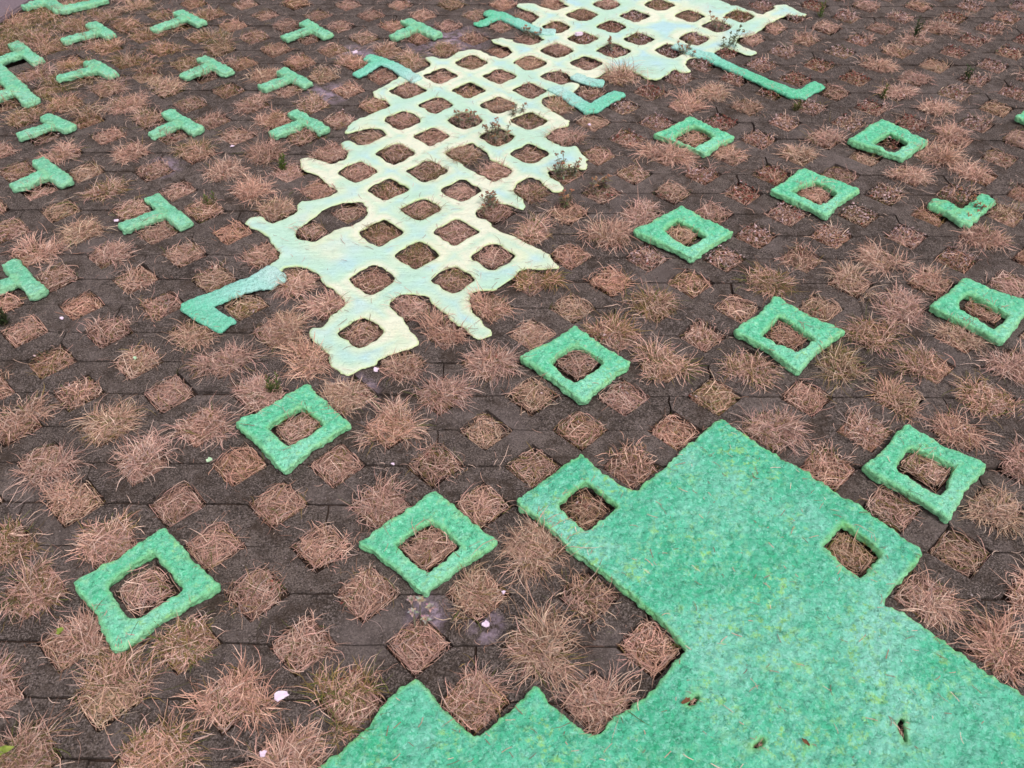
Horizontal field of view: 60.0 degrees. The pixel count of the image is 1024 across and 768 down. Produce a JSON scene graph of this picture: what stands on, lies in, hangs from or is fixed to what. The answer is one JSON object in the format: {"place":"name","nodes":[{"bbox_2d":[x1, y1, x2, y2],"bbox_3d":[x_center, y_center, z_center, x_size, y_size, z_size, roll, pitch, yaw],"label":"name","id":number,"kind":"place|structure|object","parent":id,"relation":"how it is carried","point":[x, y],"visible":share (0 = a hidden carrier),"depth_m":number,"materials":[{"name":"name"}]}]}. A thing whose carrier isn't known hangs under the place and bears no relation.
{"place":"outdoors","nodes":[
{"label":"outdoors","id":0,"kind":"place"},
{"bbox_2d":[0,0,33,22],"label":"path","id":1,"kind":"structure","parent":0,"point":[13,5],"depth_m":3.37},
{"bbox_2d":[0,0,1023,767],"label":"paving","id":2,"kind":"structure","parent":0,"point":[270,550],"depth_m":2.05,"materials":[{"name":"concrete"}]},
{"bbox_2d":[0,307,9,325],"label":"green sprig","id":3,"kind":"object","parent":2,"relation":"on","point":[3,318],"visible":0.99,"depth_m":2.11,"materials":[{"name":"green plant"}]},
{"bbox_2d":[0,63,40,107],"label":"pulp tee","id":4,"kind":"object","parent":2,"relation":"on","point":[24,95],"visible":1,"depth_m":2.89,"materials":[{"name":"green paper"}]},
{"bbox_2d":[0,40,45,66],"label":"pulp tee","id":5,"kind":"object","parent":2,"relation":"on","point":[25,53],"visible":0.95,"depth_m":3.08,"materials":[{"name":"green paper"}]},
{"bbox_2d":[0,259,48,300],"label":"pulp tee","id":6,"kind":"object","parent":2,"relation":"on","point":[19,275],"visible":1,"depth_m":2.19,"materials":[{"name":"green paper"}]},
{"bbox_2d":[9,157,74,192],"bbox_3d":[-1.336,-0.606,2.554,0.174,0.025,0.173,0,45,0],"label":"pulp tee","id":7,"kind":"object","parent":2,"relation":"on","point":[49,171],"visible":1,"depth_m":2.53,"materials":[{"name":"green paper"}]},
{"bbox_2d":[16,113,76,141],"bbox_3d":[-1.445,-0.782,2.731,0.147,0.023,0.153,27,51,24],"label":"pulp tee","id":8,"kind":"object","parent":2,"relation":"on","point":[62,126],"visible":0.98,"depth_m":2.73,"materials":[{"name":"green paper"}]},
{"bbox_2d":[21,0,108,14],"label":"pulp zigzag","id":9,"kind":"object","parent":2,"relation":"on","point":[80,6],"visible":0.98,"depth_m":3.38,"materials":[{"name":"green paper"}]},
{"bbox_2d":[56,59,119,82],"bbox_3d":[-1.438,-1.041,2.986,0.164,0.025,0.168,32,53,28],"label":"pulp tee","id":10,"kind":"object","parent":2,"relation":"on","point":[97,69],"visible":0.96,"depth_m":2.99,"materials":[{"name":"green paper"}]},
{"bbox_2d":[60,21,116,45],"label":"pulp tee","id":11,"kind":"object","parent":2,"relation":"on","point":[88,35],"visible":0.95,"depth_m":3.20,"materials":[{"name":"green paper"}]},
{"bbox_2d":[74,528,220,653],"bbox_3d":[-0.657,0.363,1.592,0.201,0.026,0.190,-33,54,-28],"label":"pulp ring","id":12,"kind":"object","parent":2,"relation":"on","point":[171,554],"visible":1,"depth_m":1.58,"materials":[{"name":"green paper"}]},
{"bbox_2d":[118,193,193,234],"bbox_3d":[-0.976,-0.444,2.393,0.161,0.025,0.200,-35,55,-30],"label":"pulp tee","id":13,"kind":"object","parent":2,"relation":"on","point":[179,218],"visible":0.99,"depth_m":2.39,"materials":[{"name":"green paper"}]},
{"bbox_2d":[148,109,204,140],"bbox_3d":[-1.059,-0.794,2.741,0.189,0.024,0.143,33,54,28],"label":"pulp tee","id":14,"kind":"object","parent":2,"relation":"on","point":[178,121],"visible":1,"depth_m":2.73,"materials":[{"name":"green paper"}]},
{"bbox_2d":[150,10,206,33],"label":"pulp tee","id":15,"kind":"object","parent":2,"relation":"on","point":[196,21],"visible":1,"depth_m":3.27,"materials":[{"name":"green paper"}]},
{"bbox_2d":[179,55,234,80],"bbox_3d":[-1.048,-1.060,3.006,0.172,0.024,0.156,31,53,27],"label":"pulp tee","id":16,"kind":"object","parent":2,"relation":"on","point":[226,71],"visible":0.98,"depth_m":3.00,"materials":[{"name":"green paper"}]},
{"bbox_2d":[202,190,218,206],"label":"green sprig","id":17,"kind":"object","parent":2,"relation":"on","point":[204,197],"visible":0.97,"depth_m":2.45,"materials":[{"name":"green plant"}]},
{"bbox_2d":[264,372,283,395],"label":"green sprig","id":18,"kind":"object","parent":2,"relation":"on","point":[270,387],"visible":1,"depth_m":1.94,"materials":[{"name":"green plant"}]},
{"bbox_2d":[274,691,288,701],"bbox_3d":[-0.377,0.506,1.445,0.024,0.004,0.017,-24,50,-22],"label":"chip","id":19,"kind":"object","parent":2,"relation":"on","point":[279,695],"visible":1,"depth_m":1.44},
{"bbox_2d":[258,67,312,93],"bbox_3d":[-0.764,-1.000,2.945,0.151,0.025,0.166,-35,55,-30],"label":"pulp tee","id":20,"kind":"object","parent":2,"relation":"on","point":[300,81],"visible":0.98,"depth_m":2.94,"materials":[{"name":"green paper"}]},
{"bbox_2d":[236,384,351,474],"bbox_3d":[-0.456,0.090,1.863,0.184,0.025,0.187,-32,53,-28],"label":"pulp ring","id":21,"kind":"object","parent":2,"relation":"on","point":[266,441],"visible":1,"depth_m":1.85,"materials":[{"name":"green paper"}]},
{"bbox_2d":[268,109,329,139],"bbox_3d":[-0.670,-0.790,2.738,0.180,0.023,0.156,33,54,29],"label":"pulp tee","id":22,"kind":"object","parent":2,"relation":"on","point":[297,116],"visible":0.99,"depth_m":2.73,"materials":[{"name":"green paper"}]},
{"bbox_2d":[280,19,333,42],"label":"pulp tee","id":23,"kind":"object","parent":2,"relation":"on","point":[321,33],"visible":1,"depth_m":3.21,"materials":[{"name":"green paper"}]},
{"bbox_2d":[389,18,442,41],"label":"pulp tee","id":24,"kind":"object","parent":2,"relation":"on","point":[414,26],"visible":1,"depth_m":3.21,"materials":[{"name":"green paper"}]},
{"bbox_2d":[359,491,497,597],"bbox_3d":[-0.156,0.299,1.656,0.192,0.025,0.188,-35,55,-30],"label":"pulp ring","id":25,"kind":"object","parent":2,"relation":"on","point":[453,523],"visible":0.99,"depth_m":1.65,"materials":[{"name":"green paper"}]},
{"bbox_2d":[482,620,489,626],"bbox_3d":[-0.046,0.417,1.546,0.014,0.004,0.014,-12,43,-6],"label":"chip","id":26,"kind":"object","parent":2,"relation":"on","point":[485,623],"visible":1,"depth_m":1.54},
{"bbox_2d":[180,0,824,375],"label":"pulp lattice","id":27,"kind":"object","parent":2,"relation":"on","point":[324,253],"visible":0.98,"depth_m":2.59,"materials":[{"name":"beige paper"}]},
{"bbox_2d":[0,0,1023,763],"bbox_3d":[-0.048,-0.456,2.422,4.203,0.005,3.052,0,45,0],"label":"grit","id":28,"kind":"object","parent":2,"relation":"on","point":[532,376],"visible":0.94,"depth_m":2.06,"materials":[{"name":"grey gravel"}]},
{"bbox_2d":[520,326,630,404],"bbox_3d":[0.145,-0.048,2.000,0.174,0.025,0.202,-34,54,-29],"label":"pulp ring","id":29,"kind":"object","parent":2,"relation":"on","point":[585,390],"visible":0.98,"depth_m":1.99,"materials":[{"name":"green paper"}]},
{"bbox_2d":[318,419,1023,767],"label":"pulp mat","id":30,"kind":"object","parent":2,"relation":"on","point":[708,671],"visible":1,"depth_m":1.49,"materials":[{"name":"green paper"}]},
{"bbox_2d":[13,3,1011,767],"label":"straw litter","id":31,"kind":"object","parent":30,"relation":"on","point":[659,503],"visible":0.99,"depth_m":1.63,"materials":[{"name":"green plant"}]},
{"bbox_2d":[681,697,689,703],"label":"dry leaf","id":32,"kind":"object","parent":30,"relation":"on","point":[685,700],"visible":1,"depth_m":1.42,"materials":[{"name":"brown plant"}]},
{"bbox_2d":[802,738,809,745],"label":"dry leaf","id":33,"kind":"object","parent":30,"relation":"on","point":[805,741],"visible":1,"depth_m":1.38,"materials":[{"name":"brown plant"}]},
{"bbox_2d":[633,206,732,262],"bbox_3d":[0.452,-0.400,2.349,0.195,0.025,0.189,-34,54,-29],"label":"pulp ring","id":34,"kind":"object","parent":2,"relation":"on","point":[711,234],"visible":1,"depth_m":2.34,"materials":[{"name":"green paper"}]},
{"bbox_2d":[653,116,734,157],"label":"pulp ring","id":35,"kind":"object","parent":2,"relation":"on","point":[692,123],"visible":0.95,"depth_m":2.69,"materials":[{"name":"green paper"}]},
{"bbox_2d":[734,296,844,375],"bbox_3d":[0.643,-0.117,2.068,0.192,0.025,0.197,35,55,30],"label":"pulp ring","id":36,"kind":"object","parent":2,"relation":"on","point":[755,329],"visible":0.98,"depth_m":2.06,"materials":[{"name":"green paper"}]},
{"bbox_2d":[792,99,802,110],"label":"green sprig","id":37,"kind":"object","parent":2,"relation":"on","point":[798,105],"visible":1,"depth_m":2.84,"materials":[{"name":"green plant"}]},
{"bbox_2d":[770,168,859,220],"bbox_3d":[0.851,-0.540,2.488,0.182,0.024,0.189,35,55,30],"label":"pulp ring","id":38,"kind":"object","parent":2,"relation":"on","point":[788,189],"visible":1,"depth_m":2.48,"materials":[{"name":"green paper"}]},
{"bbox_2d":[817,0,826,17],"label":"green sprig","id":39,"kind":"object","parent":2,"relation":"on","point":[821,9],"visible":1,"depth_m":3.33,"materials":[{"name":"green plant"}]},
{"bbox_2d":[879,83,889,98],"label":"green sprig","id":40,"kind":"object","parent":2,"relation":"on","point":[884,92],"visible":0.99,"depth_m":2.88,"materials":[{"name":"green plant"}]},
{"bbox_2d":[847,119,926,162],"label":"pulp ring","id":41,"kind":"object","parent":2,"relation":"on","point":[874,133],"visible":1,"depth_m":2.67,"materials":[{"name":"green paper"}]},
{"bbox_2d":[861,424,985,523],"bbox_3d":[0.831,0.171,1.783,0.188,0.024,0.186,35,55,29],"label":"pulp ring","id":42,"kind":"object","parent":2,"relation":"on","point":[965,474],"visible":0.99,"depth_m":1.77,"materials":[{"name":"green paper"}]},
{"bbox_2d":[927,193,995,228],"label":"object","id":43,"kind":"object","parent":2,"relation":"on","point":[954,214],"visible":0.97,"depth_m":2.42,"materials":[{"name":"green paper"}]},
{"bbox_2d":[953,186,986,216],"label":"weed","id":44,"kind":"object","parent":2,"relation":"on","point":[957,201],"visible":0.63,"depth_m":2.44,"materials":[{"name":"brown plant"}]},
{"bbox_2d":[929,278,1023,345],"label":"pulp ring","id":45,"kind":"object","parent":2,"relation":"on","point":[945,306],"visible":0.98,"depth_m":2.12,"materials":[{"name":"green paper"}]},
{"bbox_2d":[1014,111,1023,124],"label":"pulp ring","id":46,"kind":"object","parent":2,"relation":"on","point":[1019,118],"visible":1,"depth_m":2.77,"materials":[{"name":"green paper"}]},
{"bbox_2d":[0,0,1023,767],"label":"dry grass","id":47,"kind":"structure","parent":0,"point":[996,644],"depth_m":2.00,"materials":[{"name":"brown plant"}]},
{"bbox_2d":[0,745,14,755],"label":"leaf","id":48,"kind":"object","parent":47,"relation":"on","point":[4,749],"visible":1,"depth_m":1.36,"materials":[{"name":"green plant"}]},
{"bbox_2d":[56,627,63,634],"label":"leaf","id":49,"kind":"object","parent":47,"relation":"on","point":[59,630],"visible":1,"depth_m":1.50,"materials":[{"name":"green plant"}]},
{"bbox_2d":[260,750,266,756],"bbox_3d":[-0.386,0.574,1.376,0.012,0.004,0.011,-6,39,-13],"label":"chip","id":50,"kind":"object","parent":47,"relation":"on","point":[262,753],"visible":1,"depth_m":1.38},
{"bbox_2d":[277,153,286,171],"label":"green sprig","id":51,"kind":"object","parent":47,"relation":"on","point":[282,164],"visible":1,"depth_m":2.58,"materials":[{"name":"green plant"}]},
{"bbox_2d":[406,595,436,634],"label":"rosette weed","id":52,"kind":"object","parent":47,"relation":"on","point":[412,611],"visible":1,"depth_m":1.54,"materials":[{"name":"beige plant"}]},
{"bbox_2d":[453,109,478,126],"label":"weed","id":53,"kind":"object","parent":47,"relation":"on","point":[457,117],"visible":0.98,"depth_m":2.77,"materials":[{"name":"brown plant"}]},
{"bbox_2d":[479,190,498,215],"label":"weed","id":54,"kind":"object","parent":47,"relation":"on","point":[492,204],"visible":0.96,"depth_m":2.44,"materials":[{"name":"brown plant"}]},
{"bbox_2d":[457,336,536,393],"bbox_3d":[-0.040,-0.054,2.002,0.179,0.046,0.190,17,48,17],"label":"grass tussock","id":55,"kind":"object","parent":47,"relation":"on","point":[507,361],"depth_m":2.01,"materials":[{"name":"brown plant"}]},
{"bbox_2d":[482,117,513,145],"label":"weed","id":56,"kind":"object","parent":47,"relation":"on","point":[496,135],"visible":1,"depth_m":2.70,"materials":[{"name":"brown plant"}]},
{"bbox_2d":[0,0,1023,682],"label":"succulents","id":57,"kind":"object","parent":47,"relation":"on","point":[858,76],"visible":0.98,"depth_m":2.79,"materials":[{"name":"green plant"}]},
{"bbox_2d":[508,102,526,118],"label":"weed","id":58,"kind":"object","parent":47,"relation":"on","point":[513,110],"visible":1,"depth_m":2.80,"materials":[{"name":"brown plant"}]},
{"bbox_2d":[521,25,541,38],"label":"weed","id":59,"kind":"object","parent":47,"relation":"on","point":[527,32],"visible":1,"depth_m":3.21,"materials":[{"name":"brown plant"}]},
{"bbox_2d":[471,506,601,598],"bbox_3d":[0.042,0.297,1.646,0.214,0.059,0.202,30,53,27],"label":"grass tussock","id":60,"kind":"object","parent":47,"relation":"on","point":[512,550],"depth_m":1.65,"materials":[{"name":"brown plant"}]},
{"bbox_2d":[486,584,600,704],"bbox_3d":[0.055,0.423,1.507,0.203,0.079,0.254,0,45,0],"label":"grass tussock","id":61,"kind":"object","parent":47,"relation":"on","point":[546,650],"depth_m":1.51,"materials":[{"name":"brown plant"}]},
{"bbox_2d":[558,187,574,210],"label":"weed","id":62,"kind":"object","parent":47,"relation":"on","point":[565,198],"visible":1,"depth_m":2.44,"materials":[{"name":"brown plant"}]},
{"bbox_2d":[552,150,581,179],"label":"weed","id":63,"kind":"object","parent":47,"relation":"on","point":[562,168],"visible":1,"depth_m":2.55,"materials":[{"name":"brown plant"}]},
{"bbox_2d":[562,208,637,257],"bbox_3d":[0.253,-0.414,2.348,0.200,0.063,0.205,28,52,25],"label":"grass tussock","id":64,"kind":"object","parent":47,"relation":"on","point":[615,238],"depth_m":2.35,"materials":[{"name":"brown plant"}]},
{"bbox_2d":[589,174,612,195],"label":"weed","id":65,"kind":"object","parent":47,"relation":"on","point":[604,182],"visible":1,"depth_m":2.50,"materials":[{"name":"brown plant"}]},
{"bbox_2d":[606,36,615,53],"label":"weed","id":66,"kind":"object","parent":47,"relation":"on","point":[609,44],"visible":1,"depth_m":3.13,"materials":[{"name":"brown plant"}]},
{"bbox_2d":[595,55,650,85],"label":"grass tussock","id":67,"kind":"object","parent":47,"relation":"on","point":[625,75],"depth_m":3.00,"materials":[{"name":"brown plant"}]},
{"bbox_2d":[619,130,701,168],"bbox_3d":[0.445,-0.710,2.629,0.255,0.081,0.188,0,45,0],"label":"grass tussock","id":68,"kind":"object","parent":47,"relation":"on","point":[674,155],"depth_m":2.64,"materials":[{"name":"brown plant"}]},
{"bbox_2d":[677,38,695,58],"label":"weed","id":69,"kind":"object","parent":47,"relation":"on","point":[687,46],"visible":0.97,"depth_m":3.11,"materials":[{"name":"brown plant"}]},
{"bbox_2d":[709,10,727,31],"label":"weed","id":70,"kind":"object","parent":47,"relation":"on","point":[715,26],"visible":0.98,"depth_m":3.25,"materials":[{"name":"green plant"}]},
{"bbox_2d":[721,24,744,49],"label":"weed","id":71,"kind":"object","parent":47,"relation":"on","point":[733,40],"visible":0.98,"depth_m":3.13,"materials":[{"name":"green plant"}]},
{"bbox_2d":[731,257,801,303],"bbox_3d":[0.636,-0.266,2.204,0.192,0.059,0.176,35,55,30],"label":"grass tussock","id":72,"kind":"object","parent":47,"relation":"on","point":[781,289],"depth_m":2.21,"materials":[{"name":"brown plant"}]},
{"bbox_2d":[727,398,824,458],"bbox_3d":[0.562,0.076,1.869,0.204,0.052,0.169,24,50,22],"label":"grass tussock","id":73,"kind":"object","parent":47,"relation":"on","point":[786,427],"depth_m":1.86,"materials":[{"name":"brown plant"}]},
{"bbox_2d":[912,15,925,36],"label":"green sprig","id":74,"kind":"object","parent":47,"relation":"on","point":[917,31],"visible":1,"depth_m":3.19,"materials":[{"name":"green plant"}]},
{"bbox_2d":[906,138,977,171],"bbox_3d":[1.274,-0.695,2.618,0.184,0.075,0.208,-29,52,-26],"label":"grass tussock","id":75,"kind":"object","parent":47,"relation":"on","point":[949,157],"depth_m":2.63,"materials":[{"name":"brown plant"}]},
{"bbox_2d":[963,64,976,81],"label":"green sprig","id":76,"kind":"object","parent":47,"relation":"on","point":[968,75],"visible":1,"depth_m":2.97,"materials":[{"name":"green plant"}]}
]}

